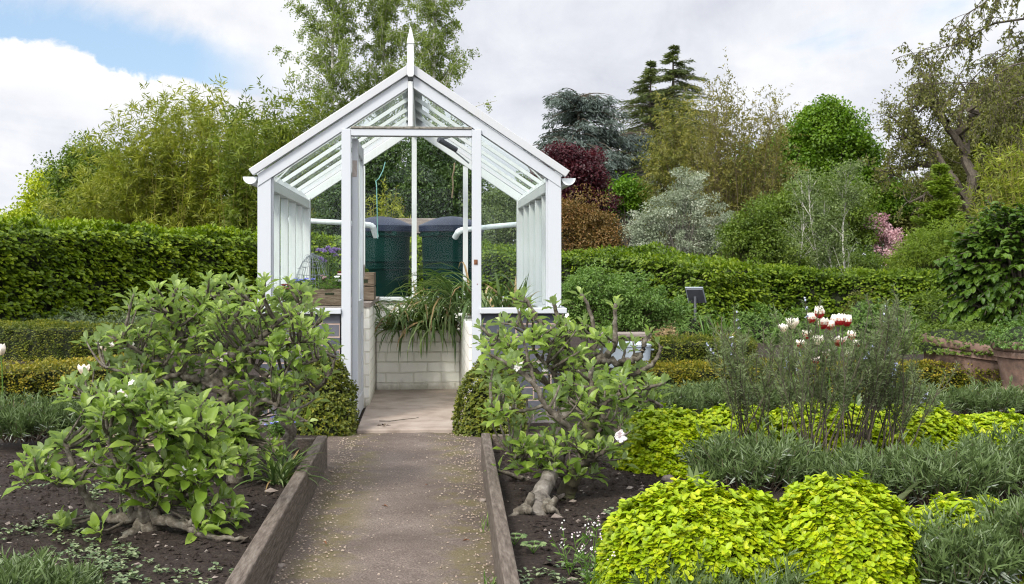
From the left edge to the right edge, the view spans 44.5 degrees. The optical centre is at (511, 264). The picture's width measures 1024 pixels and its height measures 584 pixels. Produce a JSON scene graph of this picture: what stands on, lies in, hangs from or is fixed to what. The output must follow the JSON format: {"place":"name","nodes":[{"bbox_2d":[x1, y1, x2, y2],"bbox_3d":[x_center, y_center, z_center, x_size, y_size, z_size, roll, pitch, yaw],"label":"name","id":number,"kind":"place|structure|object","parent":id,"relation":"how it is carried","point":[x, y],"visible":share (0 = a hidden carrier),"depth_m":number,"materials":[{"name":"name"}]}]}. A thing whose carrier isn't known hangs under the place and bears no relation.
{"place":"outdoors","nodes":[
{"label":"outdoors","id":0,"kind":"place"},
{"bbox_2d":[0,450,306,583],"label":"bed soil","id":1,"kind":"structure","parent":0,"point":[178,535],"depth_m":4.36,"materials":[{"name":"soil"}]},
{"bbox_2d":[0,544,64,583],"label":"lavender bush","id":2,"kind":"object","parent":1,"relation":"on","point":[13,569],"visible":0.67,"depth_m":3.47,"materials":[{"name":"green plant"}]},
{"bbox_2d":[13,551,116,583],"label":"lavender bush","id":3,"kind":"object","parent":1,"relation":"on","point":[86,574],"visible":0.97,"depth_m":3.43,"materials":[{"name":"green plant"}]},
{"bbox_2d":[1,373,262,543],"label":"apple tree","id":4,"kind":"object","parent":1,"relation":"on","point":[128,409],"visible":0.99,"depth_m":4.37,"materials":[{"name":"green plant"}]},
{"bbox_2d":[49,269,333,482],"bbox_3d":[-1.382,0.537,5.462,1.206,1.033,0.570,0,0,-4],"label":"apple tree","id":5,"kind":"object","parent":1,"relation":"on","point":[233,362],"visible":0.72,"depth_m":5.40,"materials":[{"name":"green plant"}]},
{"bbox_2d":[183,273,344,458],"bbox_3d":[-1.206,0.541,6.117,0.742,1.000,0.473,0,0,0],"label":"apple tree","id":6,"kind":"object","parent":1,"relation":"on","point":[288,438],"visible":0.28,"depth_m":6.08,"materials":[{"name":"green plant"}]},
{"bbox_2d":[233,438,332,488],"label":"grass tuft","id":7,"kind":"object","parent":1,"relation":"on","point":[282,474],"visible":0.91,"depth_m":5.34,"materials":[{"name":"green plant"}]},
{"bbox_2d":[0,481,627,583],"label":"seedlings","id":8,"kind":"object","parent":1,"relation":"on","point":[118,579],"visible":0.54,"depth_m":3.94,"materials":[{"name":"green plant"}]},
{"bbox_2d":[271,425,495,583],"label":"path","id":9,"kind":"structure","parent":0,"point":[405,545],"depth_m":5.06,"materials":[{"name":"concrete"}]},
{"bbox_2d":[274,433,493,583],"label":"gravel chips","id":10,"kind":"object","parent":9,"relation":"on","point":[378,499],"visible":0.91,"depth_m":5.29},
{"bbox_2d":[370,389,457,404],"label":"floor slab","id":11,"kind":"structure","parent":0,"point":[414,397],"depth_m":9.47,"materials":[{"name":"concrete"}]},
{"bbox_2d":[242,380,602,440],"bbox_3d":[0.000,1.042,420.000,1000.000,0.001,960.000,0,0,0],"label":"ground","id":12,"kind":"structure","parent":0,"point":[245,409],"depth_m":8.58,"materials":[{"name":"brown soil"}]},
{"bbox_2d":[8,158,59,213],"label":"yellow tree","id":13,"kind":"object","parent":12,"relation":"on","point":[27,197],"visible":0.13,"depth_m":61.25,"materials":[{"name":"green plant"}]},
{"bbox_2d":[25,130,144,220],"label":"green tree","id":14,"kind":"object","parent":12,"relation":"on","point":[71,161],"visible":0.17,"depth_m":47.33,"materials":[{"name":"green plant"}]},
{"bbox_2d":[35,72,279,243],"bbox_3d":[-8.242,-1.791,31.076,6.177,5.809,4.765,0,0,0],"label":"bamboo","id":15,"kind":"object","parent":12,"relation":"on","point":[174,195],"visible":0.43,"depth_m":29.96,"materials":[{"name":"green plant"}]},
{"bbox_2d":[196,66,339,244],"bbox_3d":[-5.240,-1.662,28.589,3.349,5.558,3.982,0,0,0],"label":"bamboo","id":16,"kind":"object","parent":12,"relation":"on","point":[241,208],"visible":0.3,"depth_m":27.70,"materials":[{"name":"green plant"}]},
{"bbox_2d":[225,436,326,583],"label":"timber edging","id":17,"kind":"object","parent":12,"relation":"on","point":[260,559],"visible":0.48,"depth_m":4.45,"materials":[{"name":"wood"}]},
{"bbox_2d":[268,0,390,170],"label":"birch tree","id":18,"kind":"object","parent":12,"relation":"on","point":[342,14],"visible":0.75,"depth_m":29.83,"materials":[{"name":"green plant"}]},
{"bbox_2d":[303,296,378,407],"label":"brick wall","id":19,"kind":"structure","parent":12,"relation":"on","point":[370,316],"depth_m":8.97,"materials":[{"name":"white brick"}]},
{"bbox_2d":[307,137,421,237],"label":"evergreen shrub","id":20,"kind":"object","parent":12,"relation":"on","point":[328,209],"visible":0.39,"depth_m":26.10,"materials":[{"name":"green plant"}]},
{"bbox_2d":[328,0,445,214],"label":"birch tree","id":21,"kind":"object","parent":12,"relation":"on","point":[379,18],"visible":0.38,"depth_m":30.77,"materials":[{"name":"green plant"}]},
{"bbox_2d":[365,216,411,296],"bbox_3d":[-1.238,0.289,11.750,0.618,1.482,0.618,0,0,0],"label":"water butt","id":22,"kind":"object","parent":12,"relation":"on","point":[387,260],"visible":0.42,"depth_m":11.50,"materials":[{"name":"green plastic"}]},
{"bbox_2d":[243,27,575,424],"bbox_3d":[-0.744,-0.216,9.382,2.126,2.592,2.902,0,0,-4],"label":"greenhouse","id":23,"kind":"object","parent":12,"relation":"on","point":[538,230],"visible":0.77,"depth_m":8.05,"materials":[{"name":"white paint"}]},
{"bbox_2d":[352,138,364,419],"bbox_3d":[-1.031,0.099,8.428,0.048,1.822,0.764,0,0,-4],"label":"door","id":24,"kind":"structure","parent":23,"relation":"in","point":[358,267],"depth_m":8.12,"materials":[{"name":"white paint"}]},
{"bbox_2d":[357,404,462,433],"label":"floor slab","id":25,"kind":"structure","parent":12,"relation":"on","point":[435,418],"depth_m":8.11,"materials":[{"name":"concrete"}]},
{"bbox_2d":[376,329,459,389],"bbox_3d":[-0.778,0.800,10.398,0.674,0.540,0.572,0,0,-4],"label":"brick planter","id":26,"kind":"object","parent":12,"relation":"on","point":[435,367],"visible":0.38,"depth_m":10.11,"materials":[{"name":"brick"}]},
{"bbox_2d":[374,294,460,362],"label":"strap leaved plant","id":27,"kind":"object","parent":26,"relation":"in","point":[419,317],"visible":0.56,"depth_m":9.94,"materials":[{"name":"green plant"}]},
{"bbox_2d":[380,280,494,363],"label":"strap leaved plant","id":28,"kind":"object","parent":26,"relation":"in","point":[451,320],"visible":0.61,"depth_m":9.91,"materials":[{"name":"green plant"}]},
{"bbox_2d":[374,122,498,240],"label":"evergreen shrub","id":29,"kind":"object","parent":12,"relation":"on","point":[434,194],"visible":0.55,"depth_m":25.55,"materials":[{"name":"green plant"}]},
{"bbox_2d":[377,0,496,175],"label":"birch tree","id":30,"kind":"object","parent":12,"relation":"on","point":[431,9],"visible":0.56,"depth_m":29.85,"materials":[{"name":"green plant"}]},
{"bbox_2d":[419,216,483,296],"bbox_3d":[-0.568,0.289,11.750,0.618,1.482,0.618,0,0,0],"label":"water butt","id":31,"kind":"object","parent":12,"relation":"on","point":[440,245],"visible":0.42,"depth_m":11.50,"materials":[{"name":"green plastic"}]},
{"bbox_2d":[458,312,471,404],"bbox_3d":[-0.135,0.715,9.440,0.468,0.709,2.571,0,0,-4],"label":"brick bench","id":32,"kind":"object","parent":12,"relation":"on","point":[465,354],"visible":0.01,"depth_m":8.87,"materials":[{"name":"brick"}]},
{"bbox_2d":[388,262,513,340],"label":"strap leaved plant","id":33,"kind":"object","parent":32,"relation":"on","point":[450,290],"visible":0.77,"depth_m":9.45,"materials":[{"name":"green plant"}]},
{"bbox_2d":[457,170,538,246],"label":"grey green shrub","id":34,"kind":"object","parent":12,"relation":"on","point":[503,210],"visible":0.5,"depth_m":25.22,"materials":[{"name":"green plant"}]},
{"bbox_2d":[481,433,555,583],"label":"timber edging","id":35,"kind":"object","parent":12,"relation":"on","point":[505,568],"visible":0.59,"depth_m":4.42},
{"bbox_2d":[523,139,623,251],"bbox_3d":[1.694,-1.385,38.023,3.531,4.852,2.429,0,0,23],"label":"copper beech","id":36,"kind":"object","parent":12,"relation":"on","point":[577,163],"visible":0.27,"depth_m":37.61,"materials":[{"name":"purple plant"}]},
{"bbox_2d":[523,88,636,247],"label":"cedar tree","id":37,"kind":"object","parent":12,"relation":"on","point":[587,109],"visible":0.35,"depth_m":53.55,"materials":[{"name":"green plant"}]},
{"bbox_2d":[561,183,630,262],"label":"copper shrub","id":38,"kind":"object","parent":12,"relation":"on","point":[599,230],"visible":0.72,"depth_m":25.80,"materials":[{"name":"brown plant"}]},
{"bbox_2d":[595,132,658,247],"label":"cedar tree","id":39,"kind":"object","parent":12,"relation":"on","point":[634,139],"visible":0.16,"depth_m":55.70,"materials":[{"name":"green plant"}]},
{"bbox_2d":[601,171,653,247],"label":"green shrub","id":40,"kind":"object","parent":12,"relation":"on","point":[628,190],"visible":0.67,"depth_m":41.62,"materials":[{"name":"green plant"}]},
{"bbox_2d":[602,60,704,242],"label":"cedar tree","id":41,"kind":"object","parent":12,"relation":"on","point":[650,76],"visible":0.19,"depth_m":61.83,"materials":[{"name":"green plant"}]},
{"bbox_2d":[619,166,735,258],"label":"pale shrub","id":42,"kind":"object","parent":12,"relation":"on","point":[654,229],"visible":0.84,"depth_m":25.38,"materials":[{"name":"grey plant"}]},
{"bbox_2d":[631,86,728,255],"bbox_3d":[5.357,-2.290,40.174,3.274,6.753,4.090,0,0,0],"label":"willow tree","id":43,"kind":"object","parent":12,"relation":"on","point":[664,164],"visible":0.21,"depth_m":39.47,"materials":[{"name":"green plant"}]},
{"bbox_2d":[612,45,753,243],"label":"cedar tree","id":44,"kind":"object","parent":12,"relation":"on","point":[680,72],"visible":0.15,"depth_m":63.73,"materials":[{"name":"green plant"}]},
{"bbox_2d":[676,46,811,263],"bbox_3d":[6.522,-2.350,35.016,3.680,6.929,3.635,0,0,0],"label":"tall shrub","id":45,"kind":"object","parent":12,"relation":"on","point":[732,170],"visible":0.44,"depth_m":34.48,"materials":[{"name":"green plant"}]},
{"bbox_2d":[748,166,885,262],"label":"green shrub","id":46,"kind":"object","parent":12,"relation":"on","point":[857,216],"visible":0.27,"depth_m":26.72,"materials":[{"name":"green plant"}]},
{"bbox_2d":[763,93,921,256],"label":"lime tree","id":47,"kind":"object","parent":12,"relation":"on","point":[832,127],"visible":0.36,"depth_m":49.13,"materials":[{"name":"green plant"}]},
{"bbox_2d":[861,212,908,269],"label":"blossom tree","id":48,"kind":"object","parent":12,"relation":"on","point":[888,236],"visible":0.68,"depth_m":26.88,"materials":[{"name":"pink plant"}]},
{"bbox_2d":[880,131,981,245],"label":"ivy tree","id":49,"kind":"object","parent":12,"relation":"on","point":[947,151],"visible":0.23,"depth_m":49.55,"materials":[{"name":"green plant"}]},
{"bbox_2d":[857,46,1023,233],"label":"oak tree","id":50,"kind":"object","parent":12,"relation":"on","point":[909,143],"visible":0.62,"depth_m":45.69,"materials":[{"name":"green plant"}]},
{"bbox_2d":[909,163,971,247],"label":"conical tree","id":51,"kind":"object","parent":12,"relation":"on","point":[944,203],"visible":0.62,"depth_m":37.77,"materials":[{"name":"green plant"}]},
{"bbox_2d":[920,44,1023,227],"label":"ivy tree","id":52,"kind":"object","parent":12,"relation":"on","point":[987,143],"visible":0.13,"depth_m":51.28,"materials":[{"name":"green plant"}]},
{"bbox_2d":[247,422,618,448],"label":"doorway soil","id":53,"kind":"structure","parent":0,"point":[264,434],"depth_m":7.64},
{"bbox_2d":[276,355,359,437],"bbox_3d":[-1.172,0.782,7.620,0.501,0.553,0.490,0,0,0],"label":"box ball","id":54,"kind":"object","parent":53,"relation":"on","point":[333,418],"visible":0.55,"depth_m":7.48,"materials":[{"name":"green plant"}]},
{"bbox_2d":[450,353,527,438],"bbox_3d":[-0.138,0.797,7.664,0.482,0.520,0.473,0,0,0],"label":"box ball","id":55,"kind":"object","parent":53,"relation":"on","point":[470,417],"visible":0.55,"depth_m":7.53,"materials":[{"name":"green plant"}]},
{"bbox_2d":[0,326,1023,454],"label":"garden soil","id":56,"kind":"structure","parent":0,"point":[10,448],"depth_m":11.86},
{"bbox_2d":[0,388,78,443],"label":"lavender bush","id":57,"kind":"object","parent":56,"relation":"on","point":[26,420],"visible":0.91,"depth_m":6.89,"materials":[{"name":"green plant"}]},
{"bbox_2d":[0,318,124,360],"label":"box hedge","id":58,"kind":"object","parent":56,"relation":"on","point":[22,340],"visible":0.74,"depth_m":13.32,"materials":[{"name":"green plant"}]},
{"bbox_2d":[0,352,169,407],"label":"box hedge","id":59,"kind":"object","parent":56,"relation":"on","point":[32,378],"visible":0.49,"depth_m":8.98,"materials":[{"name":"plant"}]},
{"bbox_2d":[0,213,423,328],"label":"hornbeam hedge","id":60,"kind":"object","parent":56,"relation":"on","point":[75,266],"visible":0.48,"depth_m":19.54,"materials":[{"name":"green plant"}]},
{"bbox_2d":[559,260,691,341],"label":"green shrub","id":61,"kind":"object","parent":56,"relation":"on","point":[634,310],"visible":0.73,"depth_m":13.36,"materials":[{"name":"green plant"}]},
{"bbox_2d":[481,239,772,329],"bbox_3d":[1.435,0.276,22.048,6.905,1.638,2.127,0,0,43],"label":"hornbeam hedge","id":62,"kind":"object","parent":56,"relation":"on","point":[726,284],"visible":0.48,"depth_m":20.20,"materials":[{"name":"green plant"}]},
{"bbox_2d":[619,378,707,412],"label":"lavender bush","id":63,"kind":"object","parent":56,"relation":"on","point":[693,399],"visible":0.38,"depth_m":7.93,"materials":[{"name":"green plant"}]},
{"bbox_2d":[650,332,758,370],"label":"box hedge","id":64,"kind":"object","parent":56,"relation":"on","point":[685,348],"visible":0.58,"depth_m":11.87,"materials":[{"name":"green plant"}]},
{"bbox_2d":[726,301,782,342],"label":"leafy perennial","id":65,"kind":"object","parent":56,"relation":"on","point":[756,323],"visible":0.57,"depth_m":16.50,"materials":[{"name":"green plant"}]},
{"bbox_2d":[711,197,807,266],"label":"green shrub","id":66,"kind":"object","parent":56,"relation":"on","point":[758,237],"visible":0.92,"depth_m":23.84,"materials":[{"name":"green plant"}]},
{"bbox_2d":[777,161,836,265],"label":"birch sapling","id":67,"kind":"object","parent":56,"relation":"on","point":[803,207],"visible":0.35,"depth_m":24.41,"materials":[{"name":"green plant"}]},
{"bbox_2d":[627,355,1001,402],"bbox_3d":[2.249,0.869,9.518,2.836,0.371,0.574,0,0,11],"label":"box hedge","id":68,"kind":"object","parent":56,"relation":"on","point":[694,372],"visible":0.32,"depth_m":9.39,"materials":[{"name":"plant"}]},
{"bbox_2d":[782,161,855,268],"bbox_3d":[5.621,-0.445,22.997,1.416,2.952,1.186,0,0,0],"label":"birch sapling","id":69,"kind":"object","parent":56,"relation":"on","point":[813,210],"visible":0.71,"depth_m":22.92,"materials":[{"name":"green plant"}]},
{"bbox_2d":[761,243,889,272],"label":"green shrub","id":70,"kind":"object","parent":56,"relation":"on","point":[870,261],"visible":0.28,"depth_m":24.29,"materials":[{"name":"green plant"}]},
{"bbox_2d":[803,191,858,271],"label":"birch sapling","id":71,"kind":"object","parent":56,"relation":"on","point":[821,231],"visible":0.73,"depth_m":22.71,"materials":[{"name":"green plant"}]},
{"bbox_2d":[814,153,882,270],"bbox_3d":[5.996,-0.489,22.469,1.099,3.042,1.027,0,0,-40],"label":"birch sapling","id":72,"kind":"object","parent":56,"relation":"on","point":[852,197],"visible":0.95,"depth_m":22.42,"materials":[{"name":"green plant"}]},
{"bbox_2d":[742,260,970,325],"bbox_3d":[5.846,0.506,21.401,5.237,1.178,1.738,0,0,19],"label":"hornbeam hedge","id":73,"kind":"object","parent":56,"relation":"on","point":[833,288],"visible":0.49,"depth_m":21.09,"materials":[{"name":"green plant"}]},
{"bbox_2d":[878,216,975,272],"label":"light shrub","id":74,"kind":"object","parent":56,"relation":"on","point":[929,249],"visible":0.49,"depth_m":22.78,"materials":[{"name":"green plant"}]},
{"bbox_2d":[906,287,961,334],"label":"leafy perennial","id":75,"kind":"object","parent":56,"relation":"on","point":[931,316],"visible":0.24,"depth_m":16.53,"materials":[{"name":"green plant"}]},
{"bbox_2d":[892,0,1023,150],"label":"overhanging tree","id":76,"kind":"object","parent":56,"relation":"on","point":[973,90],"visible":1,"depth_m":12.06,"materials":[{"name":"green plant"}]},
{"bbox_2d":[920,333,1002,389],"bbox_3d":[3.462,0.791,9.442,0.806,0.441,0.806,7,2,0],"label":"terracotta pot","id":77,"kind":"object","parent":56,"relation":"on","point":[985,362],"visible":0.27,"depth_m":9.12,"materials":[{"name":"ceramic"}]},
{"bbox_2d":[899,320,1006,355],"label":"pot shrub","id":78,"kind":"object","parent":77,"relation":"in","point":[968,333],"visible":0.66,"depth_m":9.27,"materials":[{"name":"green plant"}]},
{"bbox_2d":[933,200,1023,333],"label":"hornbeam bush","id":79,"kind":"object","parent":56,"relation":"on","point":[986,270],"visible":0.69,"depth_m":10.04,"materials":[{"name":"green plant"}]},
{"bbox_2d":[943,370,1023,414],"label":"lavender bush","id":80,"kind":"object","parent":56,"relation":"on","point":[977,400],"visible":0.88,"depth_m":8.10,"materials":[{"name":"green plant"}]},
{"bbox_2d":[957,123,1023,229],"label":"bamboo","id":81,"kind":"object","parent":56,"relation":"on","point":[1005,196],"visible":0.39,"depth_m":20.22,"materials":[{"name":"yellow plant"}]},
{"bbox_2d":[990,338,1023,395],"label":"terracotta pot","id":82,"kind":"object","parent":56,"relation":"on","point":[1010,361],"visible":0.48,"depth_m":8.48,"materials":[{"name":"ceramic"}]},
{"bbox_2d":[979,319,1023,349],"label":"pot shrub","id":83,"kind":"object","parent":82,"relation":"in","point":[1012,333],"visible":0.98,"depth_m":8.55,"materials":[{"name":"green plant"}]},
{"bbox_2d":[0,0,1023,265],"label":"sky","id":84,"kind":"structure","parent":0,"point":[63,63],"materials":[{"name":"white"}]},
{"bbox_2d":[494,448,1022,583],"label":"bed soil","id":85,"kind":"structure","parent":0,"point":[526,557],"depth_m":4.68,"materials":[{"name":"soil"}]},
{"bbox_2d":[0,449,1006,583],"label":"soil crumbs","id":86,"kind":"object","parent":85,"relation":"on","point":[195,555],"visible":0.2,"depth_m":4.64,"materials":[{"name":"soil"}]},
{"bbox_2d":[469,328,673,500],"bbox_3d":[0.241,0.625,5.075,0.834,0.742,0.458,0,0,0],"label":"apple tree","id":87,"kind":"object","parent":85,"relation":"on","point":[587,438],"visible":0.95,"depth_m":5.02,"materials":[{"name":"green plant"}]},
{"bbox_2d":[472,286,672,516],"bbox_3d":[0.263,0.585,5.201,0.888,0.985,1.110,0,0,0],"label":"apple tree","id":88,"kind":"object","parent":85,"relation":"on","point":[539,500],"visible":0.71,"depth_m":5.45,"materials":[{"name":"green plant"}]},
{"bbox_2d":[613,402,717,478],"bbox_3d":[0.738,0.812,5.811,0.560,0.338,0.472,0,0,0],"label":"golden oregano","id":89,"kind":"object","parent":85,"relation":"on","point":[662,431],"visible":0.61,"depth_m":5.66,"materials":[{"name":"green plant"}]},
{"bbox_2d":[620,544,743,583],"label":"lavender bush","id":90,"kind":"object","parent":85,"relation":"on","point":[696,579],"visible":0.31,"depth_m":3.41,"materials":[{"name":"green plant"}]},
{"bbox_2d":[590,471,795,583],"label":"golden oregano","id":91,"kind":"object","parent":85,"relation":"on","point":[657,523],"visible":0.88,"depth_m":3.49,"materials":[{"name":"green plant"}]},
{"bbox_2d":[701,403,784,445],"bbox_3d":[1.117,0.822,6.169,0.519,0.318,0.432,0,0,0],"label":"golden oregano","id":92,"kind":"object","parent":85,"relation":"on","point":[718,415],"visible":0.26,"depth_m":6.06,"materials":[{"name":"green plant"}]},
{"bbox_2d":[703,303,786,440],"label":"rosemary bush","id":93,"kind":"object","parent":85,"relation":"on","point":[737,369],"visible":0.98,"depth_m":5.61,"materials":[{"name":"green plant"}]},
{"bbox_2d":[675,415,822,492],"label":"lavender bush","id":94,"kind":"object","parent":85,"relation":"on","point":[754,462],"visible":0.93,"depth_m":5.13,"materials":[{"name":"green plant"}]},
{"bbox_2d":[697,535,819,583],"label":"lavender bush","id":95,"kind":"object","parent":85,"relation":"on","point":[788,577],"visible":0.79,"depth_m":3.39,"materials":[{"name":"green plant"}]},
{"bbox_2d":[750,297,886,456],"bbox_3d":[1.337,0.544,5.424,0.533,0.828,0.623,0,0,0],"label":"rosemary bush","id":96,"kind":"object","parent":85,"relation":"on","point":[821,391],"visible":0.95,"depth_m":5.43,"materials":[{"name":"green plant"}]},
{"bbox_2d":[769,398,890,454],"bbox_3d":[1.563,0.820,6.218,0.705,0.324,0.563,0,0,0],"label":"golden oregano","id":97,"kind":"object","parent":85,"relation":"on","point":[876,429],"visible":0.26,"depth_m":6.04,"materials":[{"name":"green plant"}]},
{"bbox_2d":[774,469,924,583],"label":"golden oregano","id":98,"kind":"object","parent":85,"relation":"on","point":[854,529],"visible":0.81,"depth_m":3.48,"materials":[{"name":"green plant"}]},
{"bbox_2d":[823,283,916,455],"bbox_3d":[1.633,0.517,5.579,0.466,0.888,0.500,0,0,0],"label":"rosemary bush","id":99,"kind":"object","parent":85,"relation":"on","point":[878,369],"visible":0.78,"depth_m":5.50,"materials":[{"name":"green plant"}]},
{"bbox_2d":[807,437,934,502],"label":"lavender bush","id":100,"kind":"object","parent":85,"relation":"on","point":[852,459],"visible":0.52,"depth_m":4.99,"materials":[{"name":"green plant"}]},
{"bbox_2d":[859,320,958,455],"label":"rosemary bush","id":101,"kind":"object","parent":85,"relation":"on","point":[905,418],"visible":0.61,"depth_m":5.57,"materials":[{"name":"green plant"}]},
{"bbox_2d":[874,402,968,457],"bbox_3d":[1.991,0.828,6.173,0.577,0.309,0.463,0,0,0],"label":"golden oregano","id":102,"kind":"object","parent":85,"relation":"on","point":[939,424],"visible":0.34,"depth_m":6.03,"materials":[{"name":"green plant"}]},
{"bbox_2d":[867,428,1023,505],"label":"lavender bush","id":103,"kind":"object","parent":85,"relation":"on","point":[967,471],"visible":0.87,"depth_m":4.80,"materials":[{"name":"green plant"}]},
{"bbox_2d":[902,498,1023,583],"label":"lavender bush","id":104,"kind":"object","parent":85,"relation":"on","point":[954,554],"visible":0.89,"depth_m":3.46,"materials":[{"name":"green plant"}]},
{"bbox_2d":[903,491,1023,583],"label":"golden oregano","id":105,"kind":"object","parent":85,"relation":"on","point":[948,503],"visible":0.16,"depth_m":3.76,"materials":[{"name":"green plant"}]},
{"bbox_2d":[944,418,1023,498],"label":"lavender bush","id":106,"kind":"object","parent":85,"relation":"on","point":[1016,445],"visible":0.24,"depth_m":5.06,"materials":[{"name":"green plant"}]},
{"bbox_2d":[953,408,1023,449],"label":"golden oregano","id":107,"kind":"object","parent":85,"relation":"on","point":[984,420],"visible":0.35,"depth_m":6.08,"materials":[{"name":"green plant"}]},
{"bbox_2d":[963,484,1023,583],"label":"lavender bush","id":108,"kind":"object","parent":85,"relation":"on","point":[1014,508],"visible":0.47,"depth_m":3.59,"materials":[{"name":"green plant"}]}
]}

